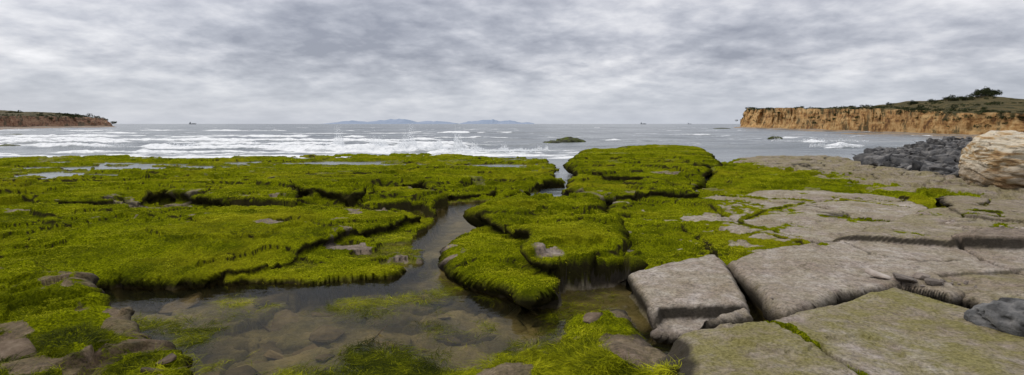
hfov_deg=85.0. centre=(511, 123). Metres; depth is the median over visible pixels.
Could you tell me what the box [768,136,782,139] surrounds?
sea rock
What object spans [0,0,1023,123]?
sky
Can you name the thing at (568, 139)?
sea rock
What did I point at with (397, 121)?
island
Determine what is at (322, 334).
pool stones
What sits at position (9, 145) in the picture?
sea rock
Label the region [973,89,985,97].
tree
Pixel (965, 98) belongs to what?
tree
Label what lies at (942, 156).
rubble pile
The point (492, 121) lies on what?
island
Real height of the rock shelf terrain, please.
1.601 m
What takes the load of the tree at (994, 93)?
on the sea cliff
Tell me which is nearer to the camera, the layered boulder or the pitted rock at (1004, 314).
the pitted rock at (1004, 314)
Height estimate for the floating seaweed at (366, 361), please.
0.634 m
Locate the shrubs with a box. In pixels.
[2,97,1022,127]
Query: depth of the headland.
278.60 m
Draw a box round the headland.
[0,110,114,129]
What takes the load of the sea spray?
on the sea
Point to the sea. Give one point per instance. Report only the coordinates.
(221, 140)
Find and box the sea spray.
[84,118,864,152]
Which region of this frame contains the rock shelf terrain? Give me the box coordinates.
[0,144,1023,374]
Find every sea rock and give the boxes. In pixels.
[0,144,20,145]
[542,140,560,142]
[556,137,585,141]
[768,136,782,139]
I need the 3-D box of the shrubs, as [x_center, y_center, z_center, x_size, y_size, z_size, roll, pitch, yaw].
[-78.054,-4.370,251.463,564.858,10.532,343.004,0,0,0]
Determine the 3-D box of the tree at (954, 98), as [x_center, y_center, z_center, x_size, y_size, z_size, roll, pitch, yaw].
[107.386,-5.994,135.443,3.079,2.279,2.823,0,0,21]
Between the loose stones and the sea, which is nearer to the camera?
the loose stones
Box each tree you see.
[927,99,940,102]
[941,97,951,100]
[948,95,963,100]
[959,94,974,100]
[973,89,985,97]
[986,90,1002,95]
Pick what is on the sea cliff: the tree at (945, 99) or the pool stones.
the tree at (945, 99)
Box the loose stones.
[770,207,1023,298]
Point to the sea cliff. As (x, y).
(906, 122)
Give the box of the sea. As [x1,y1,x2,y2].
[0,124,973,196]
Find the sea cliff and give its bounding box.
[733,96,1023,137]
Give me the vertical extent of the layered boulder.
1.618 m
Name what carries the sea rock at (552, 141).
in the sea
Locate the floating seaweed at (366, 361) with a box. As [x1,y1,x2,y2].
[109,251,651,374]
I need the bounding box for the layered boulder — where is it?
[958,130,1023,188]
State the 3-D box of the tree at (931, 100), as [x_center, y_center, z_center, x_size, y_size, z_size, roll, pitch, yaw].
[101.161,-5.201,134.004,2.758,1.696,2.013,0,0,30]
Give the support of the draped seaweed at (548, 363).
on the rock shelf terrain
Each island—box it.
[325,119,458,123]
[460,119,533,123]
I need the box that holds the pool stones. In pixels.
[0,292,635,374]
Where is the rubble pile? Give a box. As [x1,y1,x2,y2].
[852,136,972,177]
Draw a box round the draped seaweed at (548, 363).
[0,315,681,374]
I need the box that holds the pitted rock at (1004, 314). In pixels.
[964,297,1023,336]
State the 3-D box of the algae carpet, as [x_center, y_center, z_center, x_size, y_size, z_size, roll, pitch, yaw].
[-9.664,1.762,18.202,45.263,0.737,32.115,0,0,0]
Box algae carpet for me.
[0,147,1019,374]

